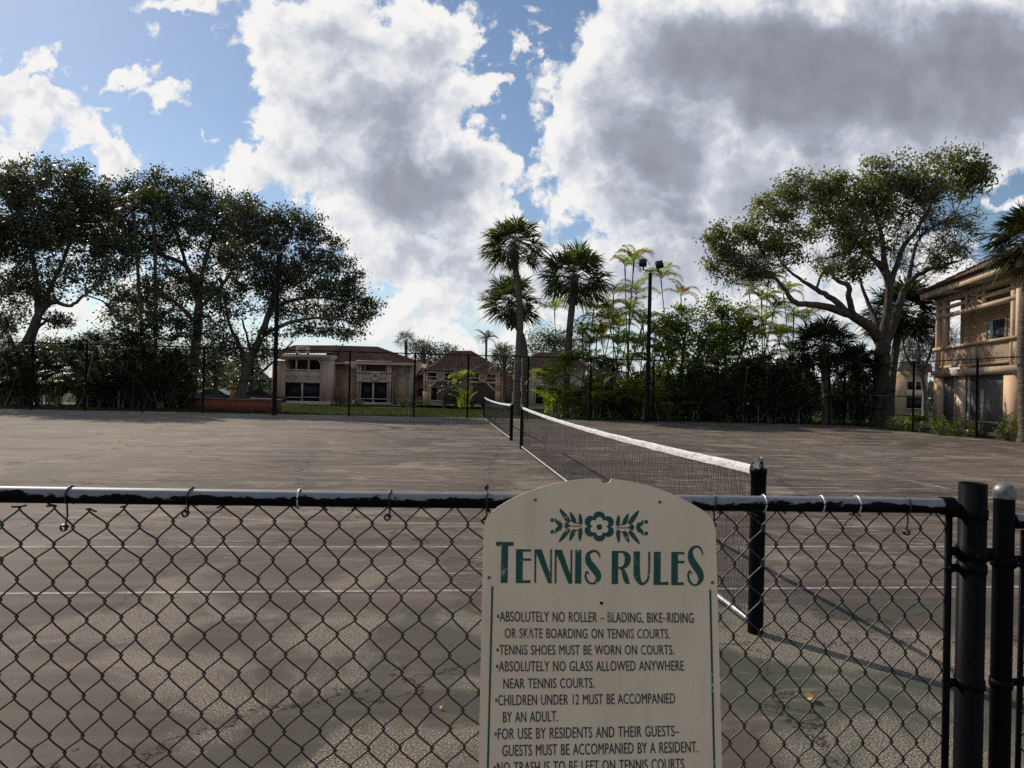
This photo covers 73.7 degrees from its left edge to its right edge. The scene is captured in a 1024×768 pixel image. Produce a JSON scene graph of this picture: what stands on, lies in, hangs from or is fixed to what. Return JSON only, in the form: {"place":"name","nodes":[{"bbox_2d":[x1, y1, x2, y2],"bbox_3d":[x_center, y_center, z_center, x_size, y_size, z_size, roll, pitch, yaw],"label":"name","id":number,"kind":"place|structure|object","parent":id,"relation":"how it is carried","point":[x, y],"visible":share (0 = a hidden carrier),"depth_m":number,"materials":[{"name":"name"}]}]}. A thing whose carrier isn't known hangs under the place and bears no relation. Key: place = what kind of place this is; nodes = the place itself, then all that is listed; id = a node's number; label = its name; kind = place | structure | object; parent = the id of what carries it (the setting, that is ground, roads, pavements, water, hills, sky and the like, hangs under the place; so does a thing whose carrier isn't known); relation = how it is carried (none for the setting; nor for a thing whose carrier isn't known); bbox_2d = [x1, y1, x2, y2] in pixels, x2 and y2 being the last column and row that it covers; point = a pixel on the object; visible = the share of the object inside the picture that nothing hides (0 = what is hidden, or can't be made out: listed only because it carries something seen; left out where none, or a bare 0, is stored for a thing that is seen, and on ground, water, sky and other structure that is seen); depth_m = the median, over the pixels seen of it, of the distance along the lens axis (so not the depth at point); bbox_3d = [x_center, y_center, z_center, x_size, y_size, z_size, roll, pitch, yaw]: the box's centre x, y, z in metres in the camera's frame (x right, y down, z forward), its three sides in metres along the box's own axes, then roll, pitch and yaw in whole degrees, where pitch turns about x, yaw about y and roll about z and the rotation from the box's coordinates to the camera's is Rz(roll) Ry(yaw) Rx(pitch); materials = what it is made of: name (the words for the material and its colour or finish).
{"place":"outdoors","nodes":[
{"label":"outdoors","id":0,"kind":"place"},
{"bbox_2d":[0,385,1014,441],"bbox_3d":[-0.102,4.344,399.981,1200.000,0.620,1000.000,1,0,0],"label":"lawn","id":1,"kind":"structure","parent":0,"point":[926,428],"depth_m":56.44,"materials":[{"name":"plant"}]},
{"bbox_2d":[0,336,44,367],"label":"background tree","id":2,"kind":"object","parent":1,"relation":"on","point":[16,344],"visible":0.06,"depth_m":53.75,"materials":[{"name":"green plant"}]},
{"bbox_2d":[0,347,47,404],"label":"undergrowth shrub","id":3,"kind":"object","parent":1,"relation":"on","point":[9,401],"visible":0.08,"depth_m":38.22,"materials":[{"name":"green plant"}]},
{"bbox_2d":[0,323,52,405],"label":"areca palm","id":4,"kind":"object","parent":1,"relation":"on","point":[6,391],"visible":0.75,"depth_m":35.27,"materials":[{"name":"green plant"}]},
{"bbox_2d":[1,347,83,406],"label":"bush","id":5,"kind":"object","parent":1,"relation":"on","point":[45,385],"visible":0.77,"depth_m":35.51,"materials":[{"name":"green plant"}]},
{"bbox_2d":[14,328,96,401],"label":"background tree","id":6,"kind":"object","parent":1,"relation":"on","point":[54,348],"visible":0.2,"depth_m":55.45,"materials":[{"name":"green plant"}]},
{"bbox_2d":[33,347,98,405],"bbox_3d":[-25.521,-0.470,38.761,5.151,3.571,2.336,1,0,0],"label":"undergrowth shrub","id":7,"kind":"object","parent":1,"relation":"on","point":[74,356],"visible":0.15,"depth_m":38.45,"materials":[{"name":"green plant"}]},
{"bbox_2d":[43,351,88,404],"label":"areca palm","id":8,"kind":"object","parent":1,"relation":"on","point":[61,377],"visible":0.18,"depth_m":39.10,"materials":[{"name":"green plant"}]},
{"bbox_2d":[0,148,149,405],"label":"oak tree","id":9,"kind":"object","parent":1,"relation":"on","point":[61,218],"visible":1,"depth_m":37.05,"materials":[{"name":"green plant"}]},
{"bbox_2d":[35,330,130,407],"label":"areca palm","id":10,"kind":"object","parent":1,"relation":"on","point":[78,391],"visible":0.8,"depth_m":35.17,"materials":[{"name":"green plant"}]},
{"bbox_2d":[50,322,123,398],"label":"background tree","id":11,"kind":"object","parent":1,"relation":"on","point":[82,337],"visible":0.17,"depth_m":56.98,"materials":[{"name":"green plant"}]},
{"bbox_2d":[63,331,168,408],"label":"areca palm","id":12,"kind":"object","parent":1,"relation":"on","point":[119,357],"visible":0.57,"depth_m":35.73,"materials":[{"name":"green plant"}]},
{"bbox_2d":[88,346,144,407],"bbox_3d":[-21.808,-0.433,37.989,4.024,3.640,2.377,1,0,0],"label":"undergrowth shrub","id":13,"kind":"object","parent":1,"relation":"on","point":[105,403],"visible":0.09,"depth_m":37.59,"materials":[{"name":"green plant"}]},
{"bbox_2d":[91,323,164,374],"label":"areca palm","id":14,"kind":"object","parent":1,"relation":"on","point":[135,333],"visible":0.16,"depth_m":38.62,"materials":[{"name":"green plant"}]},
{"bbox_2d":[99,331,168,365],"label":"background tree","id":15,"kind":"object","parent":1,"relation":"on","point":[146,348],"visible":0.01,"depth_m":53.90,"materials":[{"name":"green plant"}]},
{"bbox_2d":[111,186,167,351],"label":"queen palm","id":16,"kind":"object","parent":1,"relation":"on","point":[132,204],"visible":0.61,"depth_m":39.57,"materials":[{"name":"green plant"}]},
{"bbox_2d":[102,335,190,408],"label":"areca palm","id":17,"kind":"object","parent":1,"relation":"on","point":[138,380],"visible":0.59,"depth_m":35.38,"materials":[{"name":"green plant"}]},
{"bbox_2d":[115,186,193,353],"bbox_3d":[-21.135,-5.005,40.227,4.072,12.916,3.914,2,0,-40],"label":"queen palm","id":18,"kind":"object","parent":1,"relation":"on","point":[146,196],"visible":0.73,"depth_m":39.93,"materials":[{"name":"green plant"}]},
{"bbox_2d":[132,348,196,407],"bbox_3d":[-19.537,-0.308,38.203,3.772,3.482,2.336,1,0,0],"label":"undergrowth shrub","id":19,"kind":"object","parent":1,"relation":"on","point":[171,405],"visible":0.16,"depth_m":37.97,"materials":[{"name":"green plant"}]},
{"bbox_2d":[109,332,221,408],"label":"areca palm","id":20,"kind":"object","parent":1,"relation":"on","point":[166,391],"visible":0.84,"depth_m":35.76,"materials":[{"name":"green plant"}]},
{"bbox_2d":[86,161,266,396],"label":"oak tree","id":21,"kind":"object","parent":1,"relation":"on","point":[197,223],"visible":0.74,"depth_m":40.52,"materials":[{"name":"green plant"}]},
{"bbox_2d":[153,339,218,378],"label":"background tree","id":22,"kind":"object","parent":1,"relation":"on","point":[185,351],"visible":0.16,"depth_m":58.00,"materials":[{"name":"green plant"}]},
{"bbox_2d":[199,389,229,398],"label":"parked car","id":23,"kind":"object","parent":1,"relation":"on","point":[207,393],"visible":0.13,"depth_m":65.14,"materials":[{"name":"black paint"}]},
{"bbox_2d":[197,339,240,397],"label":"background tree","id":24,"kind":"object","parent":1,"relation":"on","point":[217,371],"visible":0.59,"depth_m":59.82,"materials":[{"name":"green plant"}]},
{"bbox_2d":[180,397,281,412],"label":"board wall","id":25,"kind":"structure","parent":1,"relation":"on","point":[216,403],"depth_m":34.96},
{"bbox_2d":[228,387,249,398],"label":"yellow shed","id":26,"kind":"structure","parent":1,"relation":"on","point":[232,395],"depth_m":63.99,"materials":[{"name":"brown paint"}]},
{"bbox_2d":[226,335,271,389],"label":"background tree","id":27,"kind":"object","parent":1,"relation":"on","point":[251,385],"visible":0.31,"depth_m":65.76,"materials":[{"name":"green plant"}]},
{"bbox_2d":[234,390,286,402],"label":"parked car","id":28,"kind":"object","parent":1,"relation":"on","point":[262,393],"visible":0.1,"depth_m":61.14,"materials":[{"name":"grey paint"}]},
{"bbox_2d":[193,189,388,398],"bbox_3d":[-12.124,-4.478,37.514,10.874,12.621,5.320,1,0,0],"label":"oak tree","id":29,"kind":"object","parent":1,"relation":"on","point":[291,271],"visible":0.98,"depth_m":37.44,"materials":[{"name":"green plant"}]},
{"bbox_2d":[272,345,428,405],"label":"apartment building","id":30,"kind":"structure","parent":1,"relation":"on","point":[358,376],"depth_m":71.14,"materials":[{"name":"beige paint"}]},
{"bbox_2d":[396,365,405,375],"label":"window","id":31,"kind":"structure","parent":30,"relation":"in","point":[399,369],"depth_m":72.10,"materials":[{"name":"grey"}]},
{"bbox_2d":[393,327,417,356],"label":"cabbage palm","id":32,"kind":"object","parent":1,"relation":"on","point":[405,345],"visible":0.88,"depth_m":87.83,"materials":[{"name":"green plant"}]},
{"bbox_2d":[395,394,421,407],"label":"dark shrub","id":33,"kind":"object","parent":1,"relation":"on","point":[407,400],"visible":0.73,"depth_m":63.39,"materials":[{"name":"green plant"}]},
{"bbox_2d":[413,337,431,363],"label":"cabbage palm","id":34,"kind":"object","parent":1,"relation":"on","point":[422,350],"visible":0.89,"depth_m":89.85,"materials":[{"name":"green plant"}]},
{"bbox_2d":[400,336,447,365],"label":"background tree","id":35,"kind":"object","parent":1,"relation":"on","point":[426,359],"visible":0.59,"depth_m":95.59,"materials":[{"name":"green plant"}]},
{"bbox_2d":[429,339,463,363],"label":"background tree","id":36,"kind":"object","parent":1,"relation":"on","point":[447,344],"visible":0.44,"depth_m":95.60,"materials":[{"name":"green plant"}]},
{"bbox_2d":[436,376,465,408],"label":"dark shrub","id":37,"kind":"object","parent":1,"relation":"on","point":[444,401],"visible":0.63,"depth_m":63.42,"materials":[{"name":"green plant"}]},
{"bbox_2d":[448,368,475,409],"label":"areca palm","id":38,"kind":"object","parent":1,"relation":"on","point":[461,374],"visible":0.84,"depth_m":60.97,"materials":[{"name":"green plant"}]},
{"bbox_2d":[418,350,513,404],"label":"apartment building","id":39,"kind":"structure","parent":1,"relation":"on","point":[491,380],"depth_m":68.42,"materials":[{"name":"beige paint"}]},
{"bbox_2d":[0,346,933,410],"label":"woods","id":40,"kind":"object","parent":1,"relation":"on","point":[261,385],"visible":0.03,"depth_m":115.55,"materials":[{"name":"green plant"}]},
{"bbox_2d":[468,395,487,409],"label":"dark shrub","id":41,"kind":"object","parent":1,"relation":"on","point":[472,405],"visible":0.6,"depth_m":63.42,"materials":[{"name":"green plant"}]},
{"bbox_2d":[474,329,498,358],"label":"queen palm","id":42,"kind":"object","parent":1,"relation":"on","point":[487,336],"visible":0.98,"depth_m":91.89,"materials":[{"name":"green plant"}]},
{"bbox_2d":[482,347,514,374],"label":"background tree","id":43,"kind":"object","parent":1,"relation":"on","point":[510,363],"visible":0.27,"depth_m":93.91,"materials":[{"name":"green plant"}]},
{"bbox_2d":[488,341,515,407],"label":"cabbage palm","id":44,"kind":"object","parent":1,"relation":"on","point":[504,365],"visible":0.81,"depth_m":61.84,"materials":[{"name":"green plant"}]},
{"bbox_2d":[476,272,546,413],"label":"cabbage palm","id":45,"kind":"object","parent":1,"relation":"on","point":[508,317],"visible":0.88,"depth_m":39.58,"materials":[{"name":"green plant"}]},
{"bbox_2d":[475,214,551,415],"bbox_3d":[0.040,-3.865,38.124,4.397,11.508,4.372,1,0,0],"label":"cabbage palm","id":46,"kind":"object","parent":1,"relation":"on","point":[509,228],"visible":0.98,"depth_m":37.80,"materials":[{"name":"green plant"}]},
{"bbox_2d":[510,352,586,406],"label":"apartment building","id":47,"kind":"structure","parent":1,"relation":"on","point":[538,362],"depth_m":61.20,"materials":[{"name":"beige paint"}]},
{"bbox_2d":[513,322,591,368],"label":"background tree","id":48,"kind":"object","parent":1,"relation":"on","point":[548,339],"visible":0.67,"depth_m":91.39,"materials":[{"name":"green plant"}]},
{"bbox_2d":[537,296,567,414],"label":"areca palm","id":49,"kind":"object","parent":1,"relation":"on","point":[556,305],"visible":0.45,"depth_m":41.07,"materials":[{"name":"green plant"}]},
{"bbox_2d":[523,349,590,417],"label":"areca palm","id":50,"kind":"object","parent":1,"relation":"on","point":[555,396],"visible":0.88,"depth_m":36.63,"materials":[{"name":"green plant"}]},
{"bbox_2d":[533,238,615,417],"bbox_3d":[3.479,-3.000,37.414,4.882,9.920,4.935,1,0,0],"label":"cabbage palm","id":51,"kind":"object","parent":1,"relation":"on","point":[572,260],"visible":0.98,"depth_m":36.95,"materials":[{"name":"green plant"}]},
{"bbox_2d":[557,296,623,417],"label":"areca palm","id":52,"kind":"object","parent":1,"relation":"on","point":[589,340],"visible":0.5,"depth_m":36.96,"materials":[{"name":"green plant"}]},
{"bbox_2d":[570,364,635,417],"bbox_3d":[5.323,0.391,39.396,4.409,3.253,2.167,1,0,0],"label":"undergrowth shrub","id":53,"kind":"object","parent":1,"relation":"on","point":[610,375],"visible":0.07,"depth_m":39.17,"materials":[{"name":"green plant"}]},
{"bbox_2d":[569,355,638,418],"bbox_3d":[5.470,0.211,36.540,4.471,3.594,3.898,2,0,-39],"label":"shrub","id":54,"kind":"object","parent":1,"relation":"on","point":[622,403],"visible":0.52,"depth_m":36.00,"materials":[{"name":"green plant"}]},
{"bbox_2d":[566,306,642,418],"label":"areca palm","id":55,"kind":"object","parent":1,"relation":"on","point":[615,338],"visible":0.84,"depth_m":35.77,"materials":[{"name":"green plant"}]},
{"bbox_2d":[579,244,660,418],"bbox_3d":[6.167,-2.832,37.873,4.900,9.733,4.068,1,0,11],"label":"areca palm","id":56,"kind":"object","parent":1,"relation":"on","point":[631,261],"visible":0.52,"depth_m":37.92,"materials":[{"name":"green plant"}]},
{"bbox_2d":[601,329,667,418],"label":"areca palm","id":57,"kind":"object","parent":1,"relation":"on","point":[627,355],"visible":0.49,"depth_m":36.47,"materials":[{"name":"green plant"}]},
{"bbox_2d":[624,362,674,418],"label":"undergrowth shrub","id":58,"kind":"object","parent":1,"relation":"on","point":[638,374],"visible":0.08,"depth_m":38.34,"materials":[{"name":"green plant"}]},
{"bbox_2d":[611,308,697,420],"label":"areca palm","id":59,"kind":"object","parent":1,"relation":"on","point":[655,329],"visible":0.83,"depth_m":35.54,"materials":[{"name":"green plant"}]},
{"bbox_2d":[641,262,682,315],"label":"areca palm","id":60,"kind":"object","parent":1,"relation":"on","point":[660,273],"visible":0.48,"depth_m":40.16,"materials":[{"name":"green plant"}]},
{"bbox_2d":[657,278,700,328],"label":"areca palm","id":61,"kind":"object","parent":1,"relation":"on","point":[683,289],"visible":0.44,"depth_m":40.66,"materials":[{"name":"green plant"}]},
{"bbox_2d":[631,298,738,420],"bbox_3d":[9.604,-1.268,36.719,4.873,6.858,5.133,2,0,-34],"label":"tree","id":62,"kind":"object","parent":1,"relation":"on","point":[701,343],"visible":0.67,"depth_m":36.63,"materials":[{"name":"green plant"}]},
{"bbox_2d":[667,368,729,420],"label":"undergrowth shrub","id":63,"kind":"object","parent":1,"relation":"on","point":[701,416],"visible":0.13,"depth_m":37.83,"materials":[{"name":"green plant"}]},
{"bbox_2d":[655,363,752,421],"bbox_3d":[10.256,0.482,36.626,5.599,3.289,3.902,1,0,0],"label":"bush","id":64,"kind":"object","parent":1,"relation":"on","point":[694,405],"visible":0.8,"depth_m":35.86,"materials":[{"name":"green plant"}]},
{"bbox_2d":[688,280,771,420],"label":"tree","id":65,"kind":"object","parent":1,"relation":"on","point":[721,313],"visible":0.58,"depth_m":37.21,"materials":[{"name":"green plant"}]},
{"bbox_2d":[701,344,763,418],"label":"areca palm","id":66,"kind":"object","parent":1,"relation":"on","point":[734,379],"visible":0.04,"depth_m":37.91,"materials":[{"name":"green plant"}]},
{"bbox_2d":[718,357,781,420],"bbox_3d":[13.198,0.312,38.413,4.205,3.738,2.447,1,0,0],"label":"undergrowth shrub","id":67,"kind":"object","parent":1,"relation":"on","point":[738,418],"visible":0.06,"depth_m":37.97,"materials":[{"name":"green plant"}]},
{"bbox_2d":[723,270,792,421],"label":"areca palm","id":68,"kind":"object","parent":1,"relation":"on","point":[766,297],"visible":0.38,"depth_m":37.80,"materials":[{"name":"green plant"}]},
{"bbox_2d":[719,345,807,422],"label":"areca palm","id":69,"kind":"object","parent":1,"relation":"on","point":[754,401],"visible":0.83,"depth_m":35.75,"materials":[{"name":"green plant"}]},
{"bbox_2d":[724,306,809,422],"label":"areca palm","id":70,"kind":"object","parent":1,"relation":"on","point":[782,330],"visible":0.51,"depth_m":36.66,"materials":[{"name":"green plant"}]},
{"bbox_2d":[764,358,821,421],"bbox_3d":[15.824,0.275,38.811,4.114,3.924,2.470,1,0,0],"label":"undergrowth shrub","id":71,"kind":"object","parent":1,"relation":"on","point":[815,377],"visible":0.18,"depth_m":38.30,"materials":[{"name":"green plant"}]},
{"bbox_2d":[762,280,824,421],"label":"areca palm","id":72,"kind":"object","parent":1,"relation":"on","point":[789,285],"visible":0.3,"depth_m":38.60,"materials":[{"name":"green plant"}]},
{"bbox_2d":[744,346,853,423],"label":"areca palm","id":73,"kind":"object","parent":1,"relation":"on","point":[800,394],"visible":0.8,"depth_m":35.96,"materials":[{"name":"green plant"}]},
{"bbox_2d":[785,313,867,424],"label":"cabbage palm","id":74,"kind":"object","parent":1,"relation":"on","point":[822,330],"visible":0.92,"depth_m":35.81,"materials":[{"name":"green plant"}]},
{"bbox_2d":[819,373,872,422],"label":"undergrowth shrub","id":75,"kind":"object","parent":1,"relation":"on","point":[839,413],"visible":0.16,"depth_m":39.08,"materials":[{"name":"green plant"}]},
{"bbox_2d":[692,136,1005,425],"bbox_3d":[17.774,-5.390,36.586,16.484,15.840,5.752,1,0,0],"label":"oak tree","id":76,"kind":"object","parent":1,"relation":"on","point":[879,204],"visible":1,"depth_m":36.22,"materials":[{"name":"green plant"}]},
{"bbox_2d":[807,348,896,424],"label":"areca palm","id":77,"kind":"object","parent":1,"relation":"on","point":[866,355],"visible":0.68,"depth_m":36.31,"materials":[{"name":"green plant"}]},
{"bbox_2d":[831,340,885,424],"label":"cabbage palm","id":78,"kind":"object","parent":1,"relation":"on","point":[864,377],"visible":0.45,"depth_m":36.49,"materials":[{"name":"green plant"}]},
{"bbox_2d":[852,273,935,417],"bbox_3d":[21.895,-2.040,38.420,4.968,8.883,4.972,1,0,0],"label":"cabbage palm","id":79,"kind":"object","parent":1,"relation":"on","point":[906,326],"visible":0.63,"depth_m":38.14,"materials":[{"name":"green plant"}]},
{"bbox_2d":[884,415,925,431],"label":"hedge shrub","id":80,"kind":"object","parent":1,"relation":"on","point":[902,421],"visible":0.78,"depth_m":30.73,"materials":[{"name":"green plant"}]},
{"bbox_2d":[895,363,932,413],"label":"apartment building","id":81,"kind":"structure","parent":1,"relation":"on","point":[906,383],"depth_m":80.30,"materials":[{"name":"beige paint"}]},
{"bbox_2d":[903,416,928,432],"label":"shrub","id":82,"kind":"object","parent":1,"relation":"on","point":[919,418],"visible":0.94,"depth_m":29.81,"materials":[{"name":"green plant"}]},
{"bbox_2d":[890,304,959,423],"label":"bare tree","id":83,"kind":"object","parent":1,"relation":"on","point":[915,354],"visible":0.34,"depth_m":40.81,"materials":[{"name":"plant"}]},
{"bbox_2d":[929,415,992,437],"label":"hedge shrub","id":84,"kind":"object","parent":1,"relation":"on","point":[942,432],"visible":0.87,"depth_m":27.51,"materials":[{"name":"green plant"}]},
{"bbox_2d":[915,246,1023,438],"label":"balcony building","id":85,"kind":"structure","parent":1,"relation":"on","point":[987,312],"depth_m":30.26,"materials":[{"name":"beige paint"}]},
{"bbox_2d":[966,377,970,429],"bbox_3d":[20.549,0.865,30.717,0.045,2.380,0.230,1,0,12],"label":"sliding door","id":86,"kind":"structure","parent":85,"relation":"in","point":[968,378],"depth_m":30.67,"materials":[{"name":"grey glass"}]},
{"bbox_2d":[980,390,983,428],"bbox_3d":[20.276,1.151,29.453,0.035,1.780,0.250,1,0,12],"label":"sliding door","id":87,"kind":"structure","parent":85,"relation":"in","point":[981,396],"depth_m":29.42,"materials":[{"name":"grey glass"}]},
{"bbox_2d":[985,315,1007,349],"bbox_3d":[21.284,-2.163,30.004,0.070,1.500,1.838,1,0,12],"label":"window","id":88,"kind":"structure","parent":85,"relation":"in","point":[997,327],"depth_m":29.91,"materials":[{"name":"grey glass"}]},
{"bbox_2d":[967,200,1023,442],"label":"cabbage palm","id":89,"kind":"object","parent":1,"relation":"on","point":[1012,226],"visible":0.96,"depth_m":24.59,"materials":[{"name":"green plant"}]},
{"bbox_2d":[992,416,1017,440],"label":"hedge shrub","id":90,"kind":"object","parent":1,"relation":"on","point":[1005,436],"visible":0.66,"depth_m":25.17,"materials":[{"name":"green plant"}]},
{"bbox_2d":[0,409,1023,767],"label":"court floor","id":91,"kind":"structure","parent":0,"point":[126,449],"depth_m":5.21,"materials":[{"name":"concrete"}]},
{"bbox_2d":[260,236,288,414],"bbox_3d":[-11.008,-2.691,31.513,1.292,8.298,0.425,1,0,0],"label":"court lamp","id":92,"kind":"object","parent":91,"relation":"on","point":[264,240],"visible":0.98,"depth_m":31.44,"materials":[{"name":"black metal"}]},
{"bbox_2d":[0,341,845,425],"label":"tall chain link fence","id":93,"kind":"object","parent":91,"relation":"on","point":[348,391],"visible":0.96,"depth_m":32.61,"materials":[{"name":"black metal"}]},
{"bbox_2d":[0,481,988,767],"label":"chain link fence","id":94,"kind":"object","parent":91,"relation":"on","point":[968,509],"visible":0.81,"depth_m":1.78,"materials":[{"name":"metal"}]},
{"bbox_2d":[478,478,721,767],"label":"rules sign","id":95,"kind":"object","parent":94,"relation":"attached to","point":[599,638],"visible":1,"depth_m":1.72,"materials":[{"name":"beige"}]},
{"bbox_2d":[952,483,1023,767],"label":"chain link gate","id":96,"kind":"structure","parent":94,"relation":"attached to","point":[1002,558],"depth_m":1.87,"materials":[{"name":"black metal"}]},
{"bbox_2d":[483,396,513,440],"bbox_3d":[-0.660,1.118,25.967,0.102,1.158,12.902,1,0,-6],"label":"tennis net","id":97,"kind":"object","parent":91,"relation":"on","point":[495,419],"visible":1,"depth_m":23.42,"materials":[{"name":"black fabric"}]},
{"bbox_2d":[520,404,766,634],"bbox_3d":[0.896,1.059,10.666,0.102,1.158,12.902,1,0,-6],"label":"tennis net","id":98,"kind":"object","parent":91,"relation":"on","point":[758,472],"visible":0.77,"depth_m":5.42,"materials":[{"name":"black fabric"}]},
{"bbox_2d":[639,259,663,421],"bbox_3d":[6.707,-2.099,33.307,1.186,7.969,0.415,1,0,0],"label":"court lamp","id":99,"kind":"object","parent":91,"relation":"on","point":[643,264],"visible":0.98,"depth_m":33.24,"materials":[{"name":"black metal"}]},
{"bbox_2d":[845,356,1023,440],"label":"side chain link fence","id":100,"kind":"object","parent":91,"relation":"on","point":[976,392],"visible":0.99,"depth_m":28.35,"materials":[{"name":"black metal"}]},
{"bbox_2d":[0,0,1023,398],"label":"sky","id":101,"kind":"structure","parent":0,"point":[411,126],"materials":[{"name":"blue"}]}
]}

